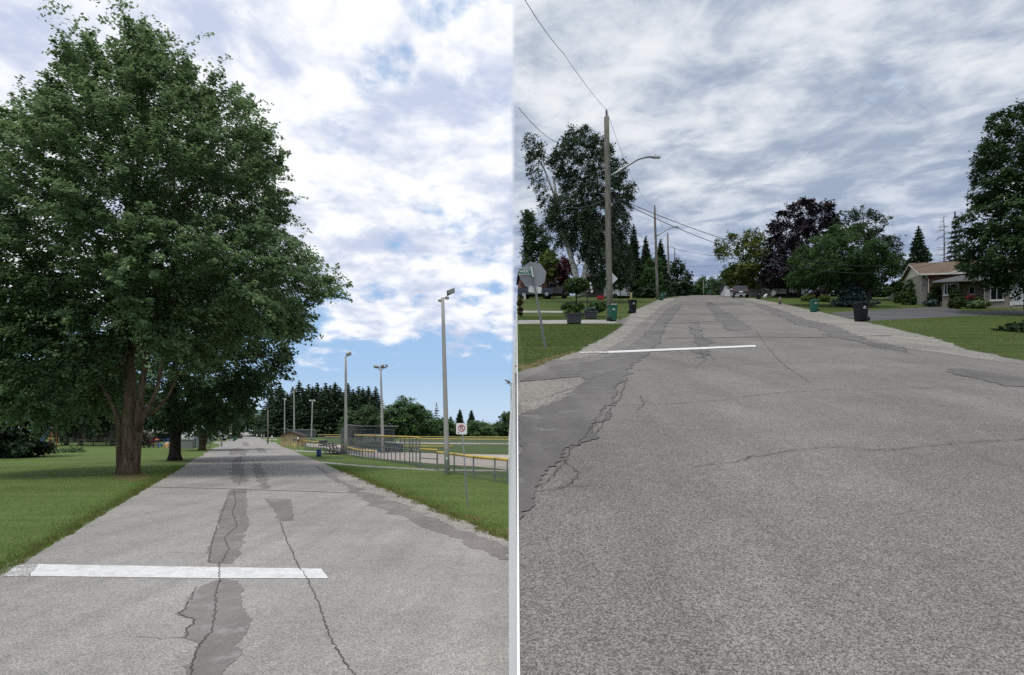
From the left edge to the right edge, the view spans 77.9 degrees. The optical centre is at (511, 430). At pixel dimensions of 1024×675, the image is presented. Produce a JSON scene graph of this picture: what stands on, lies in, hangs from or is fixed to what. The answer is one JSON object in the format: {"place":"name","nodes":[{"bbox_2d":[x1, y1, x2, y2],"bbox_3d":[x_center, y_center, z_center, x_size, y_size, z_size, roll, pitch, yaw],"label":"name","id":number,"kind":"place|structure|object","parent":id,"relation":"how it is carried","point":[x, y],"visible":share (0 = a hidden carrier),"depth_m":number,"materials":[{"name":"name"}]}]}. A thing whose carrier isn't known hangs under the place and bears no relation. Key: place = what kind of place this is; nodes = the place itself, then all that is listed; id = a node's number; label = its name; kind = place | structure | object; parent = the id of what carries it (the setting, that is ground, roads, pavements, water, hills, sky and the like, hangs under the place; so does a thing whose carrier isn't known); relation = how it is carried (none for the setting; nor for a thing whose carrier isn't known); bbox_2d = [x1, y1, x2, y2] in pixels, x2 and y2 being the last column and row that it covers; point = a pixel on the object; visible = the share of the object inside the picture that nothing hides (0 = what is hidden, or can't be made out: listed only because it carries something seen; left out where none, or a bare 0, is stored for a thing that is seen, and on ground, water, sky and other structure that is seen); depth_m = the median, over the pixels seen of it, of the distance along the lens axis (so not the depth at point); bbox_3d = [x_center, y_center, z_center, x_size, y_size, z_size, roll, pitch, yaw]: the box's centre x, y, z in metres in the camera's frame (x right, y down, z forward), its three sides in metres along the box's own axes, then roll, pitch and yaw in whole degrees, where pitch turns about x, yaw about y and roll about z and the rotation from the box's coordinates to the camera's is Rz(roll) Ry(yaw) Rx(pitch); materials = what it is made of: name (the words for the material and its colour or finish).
{"place":"outdoors","nodes":[
{"label":"outdoors","id":0,"kind":"place"},
{"bbox_2d":[0,432,508,674],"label":"park road","id":1,"kind":"structure","parent":0,"point":[406,587],"depth_m":7.60,"materials":[{"name":"grey asphalt"}]},
{"bbox_2d":[1,564,327,577],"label":"stop line","id":2,"kind":"object","parent":1,"relation":"on","point":[122,571],"visible":0.99,"depth_m":8.49,"materials":[{"name":"paint"}]},
{"bbox_2d":[0,432,508,573],"bbox_3d":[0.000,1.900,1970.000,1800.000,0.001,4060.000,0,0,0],"label":"ground","id":3,"kind":"structure","parent":0,"point":[99,455],"depth_m":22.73,"materials":[{"name":"green plant"}]},
{"bbox_2d":[0,363,57,458],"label":"tree","id":4,"kind":"object","parent":3,"relation":"on","point":[14,442],"visible":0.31,"depth_m":43.96,"materials":[{"name":"green plant"}]},
{"bbox_2d":[0,227,88,364],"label":"maple tree","id":5,"kind":"object","parent":3,"relation":"on","point":[40,333],"visible":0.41,"depth_m":25.62,"materials":[{"name":"green plant"}]},
{"bbox_2d":[43,369,107,444],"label":"woodland tree","id":6,"kind":"object","parent":3,"relation":"on","point":[79,433],"visible":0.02,"depth_m":81.67,"materials":[{"name":"green plant"}]},
{"bbox_2d":[67,357,154,445],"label":"woodland tree","id":7,"kind":"object","parent":3,"relation":"on","point":[112,431],"visible":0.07,"depth_m":77.77,"materials":[{"name":"green plant"}]},
{"bbox_2d":[111,472,150,480],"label":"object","id":8,"kind":"structure","parent":3,"relation":"on","point":[134,476],"depth_m":26.14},
{"bbox_2d":[142,429,156,447],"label":"grey bush","id":9,"kind":"object","parent":3,"relation":"on","point":[145,439],"visible":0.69,"depth_m":69.61,"materials":[{"name":"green plant"}]},
{"bbox_2d":[0,0,353,474],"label":"maple tree","id":10,"kind":"object","parent":3,"relation":"on","point":[138,309],"visible":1,"depth_m":25.52,"materials":[{"name":"green plant"}]},
{"bbox_2d":[177,375,243,449],"bbox_3d":[-28.745,-1.986,60.926,7.846,7.967,8.785,0,0,0],"label":"maple tree","id":11,"kind":"object","parent":3,"relation":"on","point":[202,441],"visible":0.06,"depth_m":60.61,"materials":[{"name":"green plant"}]},
{"bbox_2d":[135,258,305,460],"bbox_3d":[-18.315,-4.796,40.258,10.650,13.585,10.255,0,0,0],"label":"maple tree","id":12,"kind":"object","parent":3,"relation":"on","point":[174,421],"visible":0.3,"depth_m":39.03,"materials":[{"name":"green plant"}]},
{"bbox_2d":[215,417,244,438],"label":"deciduous tree","id":13,"kind":"object","parent":3,"relation":"on","point":[235,429],"visible":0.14,"depth_m":151.26,"materials":[{"name":"green plant"}]},
{"bbox_2d":[244,405,260,431],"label":"deciduous tree","id":14,"kind":"object","parent":3,"relation":"on","point":[248,424],"visible":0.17,"depth_m":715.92,"materials":[{"name":"green plant"}]},
{"bbox_2d":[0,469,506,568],"bbox_3d":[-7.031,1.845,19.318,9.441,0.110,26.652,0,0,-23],"label":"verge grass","id":15,"kind":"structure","parent":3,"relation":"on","point":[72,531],"depth_m":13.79,"materials":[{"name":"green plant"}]},
{"bbox_2d":[244,397,274,436],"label":"conifer","id":16,"kind":"object","parent":3,"relation":"on","point":[260,422],"visible":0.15,"depth_m":193.69,"materials":[{"name":"green plant"}]},
{"bbox_2d":[255,383,299,436],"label":"conifer","id":17,"kind":"object","parent":3,"relation":"on","point":[276,419],"visible":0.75,"depth_m":180.07,"materials":[{"name":"green plant"}]},
{"bbox_2d":[277,432,309,445],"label":"washroom hut","id":18,"kind":"object","parent":3,"relation":"on","point":[289,439],"visible":0.97,"depth_m":75.48,"materials":[{"name":"beige paint"}]},
{"bbox_2d":[281,388,317,436],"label":"conifer","id":19,"kind":"object","parent":3,"relation":"on","point":[302,411],"visible":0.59,"depth_m":181.52,"materials":[{"name":"green plant"}]},
{"bbox_2d":[301,387,330,435],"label":"conifer","id":20,"kind":"object","parent":3,"relation":"on","point":[311,395],"visible":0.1,"depth_m":186.92,"materials":[{"name":"green plant"}]},
{"bbox_2d":[306,383,340,436],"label":"conifer","id":21,"kind":"object","parent":3,"relation":"on","point":[323,408],"visible":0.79,"depth_m":182.27,"materials":[{"name":"green plant"}]},
{"bbox_2d":[321,382,344,436],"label":"conifer","id":22,"kind":"object","parent":3,"relation":"on","point":[335,391],"visible":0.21,"depth_m":187.67,"materials":[{"name":"green plant"}]},
{"bbox_2d":[331,389,363,436],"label":"conifer","id":23,"kind":"object","parent":3,"relation":"on","point":[354,401],"visible":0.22,"depth_m":184.14,"materials":[{"name":"green plant"}]},
{"bbox_2d":[344,351,351,453],"bbox_3d":[-13.080,-2.053,50.517,0.577,8.506,0.378,0,0,-14],"label":"floodlight pole","id":24,"kind":"object","parent":3,"relation":"on","point":[345,426],"visible":0.93,"depth_m":50.45,"materials":[{"name":"metal"}]},
{"bbox_2d":[336,407,364,437],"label":"deciduous tree","id":25,"kind":"object","parent":3,"relation":"on","point":[350,417],"visible":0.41,"depth_m":171.41,"materials":[{"name":"green plant"}]},
{"bbox_2d":[348,404,380,433],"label":"deciduous tree","id":26,"kind":"object","parent":3,"relation":"on","point":[367,419],"visible":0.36,"depth_m":175.40,"materials":[{"name":"green plant"}]},
{"bbox_2d":[356,388,376,420],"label":"conifer","id":27,"kind":"object","parent":3,"relation":"on","point":[363,398],"visible":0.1,"depth_m":189.22,"materials":[{"name":"green plant"}]},
{"bbox_2d":[341,424,398,452],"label":"backstop","id":28,"kind":"object","parent":3,"relation":"on","point":[388,429],"visible":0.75,"depth_m":67.17,"materials":[{"name":"grey metal"}]},
{"bbox_2d":[369,386,385,422],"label":"conifer","id":29,"kind":"object","parent":3,"relation":"on","point":[374,399],"visible":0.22,"depth_m":194.34,"materials":[{"name":"green plant"}]},
{"bbox_2d":[373,364,387,452],"bbox_3d":[-10.916,-1.663,52.778,1.235,7.733,0.341,0,0,0],"label":"floodlight pole","id":30,"kind":"object","parent":3,"relation":"on","point":[381,400],"visible":0.94,"depth_m":52.70,"materials":[{"name":"metal"}]},
{"bbox_2d":[354,434,420,467],"bbox_3d":[-8.431,1.126,41.093,0.330,1.648,19.561,0,0,-23],"label":"chain link fence","id":31,"kind":"object","parent":3,"relation":"on","point":[395,444],"visible":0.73,"depth_m":38.28,"materials":[{"name":"grey metal"}]},
{"bbox_2d":[377,395,421,437],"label":"deciduous tree","id":32,"kind":"object","parent":3,"relation":"on","point":[403,415],"visible":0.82,"depth_m":162.30,"materials":[{"name":"green plant"}]},
{"bbox_2d":[304,440,508,478],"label":"outfield","id":33,"kind":"structure","parent":3,"relation":"on","point":[498,449],"depth_m":60.14,"materials":[{"name":"green plant"}]},
{"bbox_2d":[319,440,343,453],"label":"bleachers","id":34,"kind":"object","parent":33,"relation":"on","point":[333,450],"visible":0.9,"depth_m":51.01,"materials":[{"name":"metal"}]},
{"bbox_2d":[304,443,508,469],"bbox_3d":[-16.022,1.892,63.268,12.386,0.001,74.117,0,0,-35],"label":"infield","id":35,"kind":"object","parent":3,"relation":"on","point":[476,461],"visible":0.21,"depth_m":44.44,"materials":[{"name":"soil"}]},
{"bbox_2d":[308,461,508,470],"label":"path","id":36,"kind":"structure","parent":3,"relation":"on","point":[395,467],"depth_m":32.47,"materials":[{"name":"grey concrete"}]},
{"bbox_2d":[337,469,508,541],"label":"worn verge","id":37,"kind":"structure","parent":3,"relation":"on","point":[483,529],"depth_m":13.83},
{"bbox_2d":[406,401,440,437],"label":"deciduous tree","id":38,"kind":"object","parent":3,"relation":"on","point":[427,421],"visible":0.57,"depth_m":169.60,"materials":[{"name":"green plant"}]},
{"bbox_2d":[420,448,437,469],"bbox_3d":[-4.084,1.415,30.961,0.090,1.070,1.788,0,0,-35],"label":"chain link fence","id":39,"kind":"object","parent":3,"relation":"on","point":[426,449],"visible":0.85,"depth_m":30.87,"materials":[{"name":"grey metal"}]},
{"bbox_2d":[433,416,456,435],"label":"deciduous tree","id":40,"kind":"object","parent":3,"relation":"on","point":[452,427],"visible":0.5,"depth_m":182.70,"materials":[{"name":"green plant"}]},
{"bbox_2d":[438,288,454,474],"bbox_3d":[-2.812,-1.976,27.265,0.731,8.358,0.317,0,0,-11],"label":"floodlight pole","id":41,"kind":"object","parent":3,"relation":"on","point":[446,425],"visible":0.94,"depth_m":27.22,"materials":[{"name":"concrete"}]},
{"bbox_2d":[401,438,507,443],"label":"chain link fence","id":42,"kind":"object","parent":3,"relation":"on","point":[427,439],"visible":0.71,"depth_m":91.59,"materials":[{"name":"yellow"}]},
{"bbox_2d":[456,423,467,506],"bbox_3d":[-1.242,0.909,15.822,0.301,2.185,0.057,0,0,0],"label":"no parking sign","id":43,"kind":"object","parent":3,"relation":"on","point":[461,428],"visible":1,"depth_m":15.80,"materials":[{"name":"grey metal"}]},
{"bbox_2d":[421,436,507,439],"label":"chain link fence","id":44,"kind":"object","parent":3,"relation":"on","point":[474,437],"visible":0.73,"depth_m":124.31,"materials":[{"name":"yellow plastic"}]},
{"bbox_2d":[436,451,508,483],"bbox_3d":[-1.937,1.462,26.195,0.324,0.976,8.427,0,0,-24],"label":"chain link fence","id":45,"kind":"object","parent":3,"relation":"on","point":[495,459],"visible":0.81,"depth_m":24.63,"materials":[{"name":"grey metal"}]},
{"bbox_2d":[461,419,497,435],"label":"deciduous tree","id":46,"kind":"object","parent":3,"relation":"on","point":[478,428],"visible":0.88,"depth_m":181.71,"materials":[{"name":"green plant"}]},
{"bbox_2d":[488,411,509,435],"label":"deciduous tree","id":47,"kind":"object","parent":3,"relation":"on","point":[502,429],"visible":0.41,"depth_m":197.19,"materials":[{"name":"green plant"}]},
{"bbox_2d":[508,305,519,674],"bbox_3d":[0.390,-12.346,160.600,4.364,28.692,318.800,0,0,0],"label":"white vertical divider post","id":48,"kind":"structure","parent":3,"relation":"on","point":[514,642],"depth_m":5.93,"materials":[{"name":"white painted metal"}]},
{"bbox_2d":[0,0,1023,430],"label":"sky","id":49,"kind":"structure","parent":0,"point":[403,126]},
{"bbox_2d":[518,320,619,323],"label":"path","id":50,"kind":"structure","parent":0,"point":[561,321],"depth_m":35.71,"materials":[{"name":"grey concrete"}]},
{"bbox_2d":[566,313,582,323],"bbox_3d":[3.275,-5.881,33.415,0.829,0.508,0.704,0,0,0],"label":"planter box","id":51,"kind":"object","parent":50,"relation":"on","point":[574,318],"visible":0.94,"depth_m":33.12,"materials":[{"name":"stone"}]},
{"bbox_2d":[607,304,617,320],"bbox_3d":[5.697,-6.699,36.030,0.573,0.974,0.562,0,0,-3],"label":"wheelie bin","id":52,"kind":"object","parent":50,"relation":"on","point":[612,312],"visible":0.94,"depth_m":35.80,"materials":[{"name":"plastic"}]},
{"bbox_2d":[692,275,717,294],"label":"tree","id":53,"kind":"object","parent":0,"point":[699,285],"visible":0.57,"depth_m":147.75,"materials":[{"name":"green plant"}]},
{"bbox_2d":[705,275,722,294],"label":"tree","id":54,"kind":"object","parent":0,"point":[719,286],"visible":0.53,"depth_m":156.48,"materials":[{"name":"green plant"}]},
{"bbox_2d":[515,295,1023,674],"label":"street","id":55,"kind":"structure","parent":0,"point":[798,491],"depth_m":4.88,"materials":[{"name":"grey asphalt"}]},
{"bbox_2d":[579,345,755,352],"bbox_3d":[4.685,-2.336,18.058,6.294,0.599,0.649,0,0,-21],"label":"stop line","id":56,"kind":"object","parent":55,"relation":"on","point":[667,349],"visible":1,"depth_m":17.91,"materials":[{"name":"paint"}]},
{"bbox_2d":[732,286,748,297],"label":"parked car","id":57,"kind":"object","parent":55,"relation":"on","point":[740,290],"visible":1,"depth_m":86.04,"materials":[{"name":"black paint"}]},
{"bbox_2d":[853,301,869,321],"bbox_3d":[19.561,-6.633,35.486,0.658,1.090,0.654,0,0,-10],"label":"wheelie bin","id":58,"kind":"object","parent":55,"relation":"on","point":[860,309],"visible":0.97,"depth_m":35.23,"materials":[{"name":"plastic"}]},
{"bbox_2d":[517,295,1023,371],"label":"hill","id":59,"kind":"structure","parent":0,"point":[550,304],"depth_m":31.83,"materials":[{"name":"green plant"}]},
{"bbox_2d":[518,261,545,346],"bbox_3d":[0.611,-3.681,18.850,0.883,2.717,0.144,0,0,0],"label":"street sign post","id":60,"kind":"object","parent":59,"relation":"on","point":[532,275],"visible":1,"depth_m":18.92,"materials":[{"name":"metal"}]},
{"bbox_2d":[517,287,553,298],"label":"pickup truck","id":61,"kind":"object","parent":59,"relation":"on","point":[546,293],"visible":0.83,"depth_m":77.22,"materials":[{"name":"blue paint"}]},
{"bbox_2d":[517,208,558,297],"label":"garden tree","id":62,"kind":"object","parent":59,"relation":"on","point":[530,250],"visible":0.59,"depth_m":82.91,"materials":[{"name":"green plant"}]},
{"bbox_2d":[515,351,576,370],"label":"worn verge","id":63,"kind":"structure","parent":59,"relation":"on","point":[529,366],"depth_m":14.69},
{"bbox_2d":[538,249,560,287],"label":"garden tree","id":64,"kind":"object","parent":59,"relation":"on","point":[547,261],"visible":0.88,"depth_m":79.08,"materials":[{"name":"green plant"}]},
{"bbox_2d":[543,283,569,297],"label":"pickup truck","id":65,"kind":"object","parent":59,"relation":"on","point":[558,290],"visible":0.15,"depth_m":83.07,"materials":[{"name":"grey paint"}]},
{"bbox_2d":[552,254,579,297],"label":"garden tree","id":66,"kind":"object","parent":59,"relation":"on","point":[564,266],"visible":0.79,"depth_m":78.22,"materials":[{"name":"purple plant"}]},
{"bbox_2d":[560,301,585,311],"bbox_3d":[4.437,-8.965,46.010,1.900,0.791,1.924,0,0,0],"label":"garden bush","id":67,"kind":"object","parent":59,"relation":"on","point":[566,306],"visible":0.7,"depth_m":45.52,"materials":[{"name":"green plant"}]},
{"bbox_2d":[562,277,589,305],"bbox_3d":[4.494,-9.345,43.992,1.983,2.711,1.944,0,0,0],"label":"topiary tree","id":68,"kind":"object","parent":59,"relation":"on","point":[570,286],"visible":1,"depth_m":43.70,"materials":[{"name":"green plant"}]},
{"bbox_2d":[521,122,639,297],"bbox_3d":[6.991,-22.980,66.025,12.325,18.252,7.948,0,0,0],"label":"birch tree","id":69,"kind":"object","parent":59,"relation":"on","point":[592,253],"visible":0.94,"depth_m":64.89,"materials":[{"name":"green plant"}]},
{"bbox_2d":[584,273,605,296],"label":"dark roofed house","id":70,"kind":"structure","parent":59,"relation":"on","point":[592,292],"depth_m":92.51,"materials":[{"name":"brick"}]},
{"bbox_2d":[604,286,629,297],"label":"cargo trailer","id":71,"kind":"object","parent":59,"relation":"on","point":[624,293],"visible":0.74,"depth_m":81.99,"materials":[{"name":"metal"}]},
{"bbox_2d":[604,109,660,317],"bbox_3d":[6.925,-12.199,36.500,3.248,12.568,0.366,0,0,0],"label":"utility pole","id":72,"kind":"object","parent":59,"relation":"on","point":[609,286],"visible":0.93,"depth_m":36.37,"materials":[{"name":"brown wood"}]},
{"bbox_2d":[611,197,946,272],"bbox_3d":[24.241,-14.485,49.250,44.971,4.690,0.036,0,0,-35],"label":"overhead wire","id":73,"kind":"object","parent":72,"relation":"attached to","point":[746,253],"visible":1,"depth_m":43.17,"materials":[{"name":"black plastic"}]},
{"bbox_2d":[611,195,947,265],"bbox_3d":[24.241,-14.846,49.250,44.969,4.268,0.036,0,0,-35],"label":"overhead wire","id":74,"kind":"object","parent":72,"relation":"attached to","point":[745,245],"visible":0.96,"depth_m":42.97,"materials":[{"name":"black plastic"}]},
{"bbox_2d":[628,224,644,296],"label":"garden conifer","id":75,"kind":"object","parent":59,"relation":"on","point":[635,248],"visible":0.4,"depth_m":91.42,"materials":[{"name":"green plant"}]},
{"bbox_2d":[632,283,655,297],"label":"garden shrub","id":76,"kind":"object","parent":59,"relation":"on","point":[647,292],"visible":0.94,"depth_m":83.51,"materials":[{"name":"green plant"}]},
{"bbox_2d":[641,236,660,296],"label":"garden conifer","id":77,"kind":"object","parent":59,"relation":"on","point":[645,255],"visible":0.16,"depth_m":95.70,"materials":[{"name":"green plant"}]},
{"bbox_2d":[633,257,668,296],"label":"garden tree","id":78,"kind":"object","parent":59,"relation":"on","point":[647,278],"visible":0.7,"depth_m":88.46,"materials":[{"name":"green plant"}]},
{"bbox_2d":[654,206,678,298],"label":"utility pole","id":79,"kind":"object","parent":59,"relation":"on","point":[656,269],"visible":0.94,"depth_m":77.88,"materials":[{"name":"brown wood"}]},
{"bbox_2d":[657,239,677,296],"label":"garden conifer","id":80,"kind":"object","parent":59,"relation":"on","point":[660,253],"visible":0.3,"depth_m":99.41,"materials":[{"name":"green plant"}]},
{"bbox_2d":[667,257,696,295],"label":"garden tree","id":81,"kind":"object","parent":59,"relation":"on","point":[684,287],"visible":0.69,"depth_m":110.16,"materials":[{"name":"green plant"}]},
{"bbox_2d":[712,227,776,296],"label":"street tree","id":82,"kind":"object","parent":59,"relation":"on","point":[749,270],"visible":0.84,"depth_m":96.73,"materials":[{"name":"green plant"}]},
{"bbox_2d":[749,288,773,296],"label":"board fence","id":83,"kind":"object","parent":59,"relation":"on","point":[764,291],"visible":0.59,"depth_m":96.51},
{"bbox_2d":[772,284,805,296],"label":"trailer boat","id":84,"kind":"object","parent":59,"relation":"on","point":[781,291],"visible":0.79,"depth_m":90.00,"materials":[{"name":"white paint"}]},
{"bbox_2d":[755,196,841,297],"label":"purple maple","id":85,"kind":"object","parent":59,"relation":"on","point":[803,227],"visible":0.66,"depth_m":84.06,"materials":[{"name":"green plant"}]},
{"bbox_2d":[782,222,905,298],"bbox_3d":[30.311,-14.920,57.953,9.746,7.475,8.755,0,0,0],"label":"green maple","id":86,"kind":"object","parent":59,"relation":"on","point":[867,279],"visible":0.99,"depth_m":56.46,"materials":[{"name":"green plant"}]},
{"bbox_2d":[827,279,882,306],"bbox_3d":[30.454,-12.152,56.548,4.195,2.676,4.226,0,0,0],"label":"blue spruce","id":87,"kind":"object","parent":59,"relation":"on","point":[851,294],"visible":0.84,"depth_m":55.91,"materials":[{"name":"green plant"}]},
{"bbox_2d":[822,205,908,299],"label":"grey green tree","id":88,"kind":"object","parent":59,"relation":"on","point":[870,233],"visible":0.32,"depth_m":72.16,"materials":[{"name":"green plant"}]},
{"bbox_2d":[892,279,905,302],"bbox_3d":[39.751,-14.257,65.040,1.302,2.619,1.291,0,0,-26],"label":"garden bush","id":89,"kind":"object","parent":59,"relation":"on","point":[897,298],"visible":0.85,"depth_m":64.83,"materials":[{"name":"green plant"}]},
{"bbox_2d":[901,279,918,304],"bbox_3d":[38.215,-13.291,61.008,1.476,2.657,1.472,0,0,0],"label":"garden bush","id":90,"kind":"object","parent":59,"relation":"on","point":[908,297],"visible":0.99,"depth_m":60.75,"materials":[{"name":"green plant"}]},
{"bbox_2d":[900,226,932,277],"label":"garden conifer","id":91,"kind":"object","parent":59,"relation":"on","point":[919,253],"visible":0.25,"depth_m":83.57,"materials":[{"name":"green plant"}]},
{"bbox_2d":[926,288,941,302],"bbox_3d":[38.781,-12.307,57.970,1.450,1.390,1.491,0,0,-43],"label":"garden bush","id":92,"kind":"object","parent":59,"relation":"on","point":[932,295],"visible":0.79,"depth_m":57.77,"materials":[{"name":"green plant"}]},
{"bbox_2d":[931,217,957,261],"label":"dead spruce","id":93,"kind":"object","parent":59,"relation":"on","point":[943,255],"visible":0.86,"depth_m":86.00,"materials":[{"name":"grey plant"}]},
{"bbox_2d":[882,256,1011,304],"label":"stone house","id":94,"kind":"structure","parent":59,"relation":"on","point":[923,278],"depth_m":62.49,"materials":[{"name":"beige stone"}]},
{"bbox_2d":[945,211,962,261],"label":"garden conifer","id":95,"kind":"object","parent":59,"relation":"on","point":[954,237],"visible":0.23,"depth_m":87.93,"materials":[{"name":"green plant"}]},
{"bbox_2d":[946,296,967,308],"bbox_3d":[37.562,-10.754,53.454,1.465,1.150,1.519,0,0,0],"label":"garden bush","id":96,"kind":"object","parent":59,"relation":"on","point":[957,302],"visible":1,"depth_m":53.22,"materials":[{"name":"green plant"}]},
{"bbox_2d":[931,270,1023,307],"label":"grey roofed house","id":97,"kind":"structure","parent":59,"relation":"on","point":[996,299],"depth_m":56.37,"materials":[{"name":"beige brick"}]},
{"bbox_2d":[989,287,1004,300],"bbox_3d":[42.051,-11.833,54.950,1.071,1.327,0.160,0,0,32],"label":"window","id":98,"kind":"structure","parent":97,"relation":"in","point":[994,295],"depth_m":55.01,"materials":[{"name":"glass"}]},
{"bbox_2d":[963,299,993,308],"bbox_3d":[39.267,-10.619,53.551,2.272,0.829,1.467,0,0,0],"label":"garden bush","id":99,"kind":"object","parent":59,"relation":"on","point":[980,304],"visible":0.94,"depth_m":53.24,"materials":[{"name":"green plant"}]},
{"bbox_2d":[951,98,1023,309],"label":"maple tree","id":100,"kind":"object","parent":59,"relation":"on","point":[999,206],"visible":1,"depth_m":44.43,"materials":[{"name":"green plant"}]},
{"bbox_2d":[991,319,1023,331],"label":"garden bush","id":101,"kind":"object","parent":59,"relation":"on","point":[1012,326],"visible":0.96,"depth_m":26.51,"materials":[{"name":"green plant"}]},
{"bbox_2d":[833,307,1023,320],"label":"driveway","id":102,"kind":"structure","parent":0,"point":[907,313],"depth_m":45.80,"materials":[{"name":"grey asphalt"}]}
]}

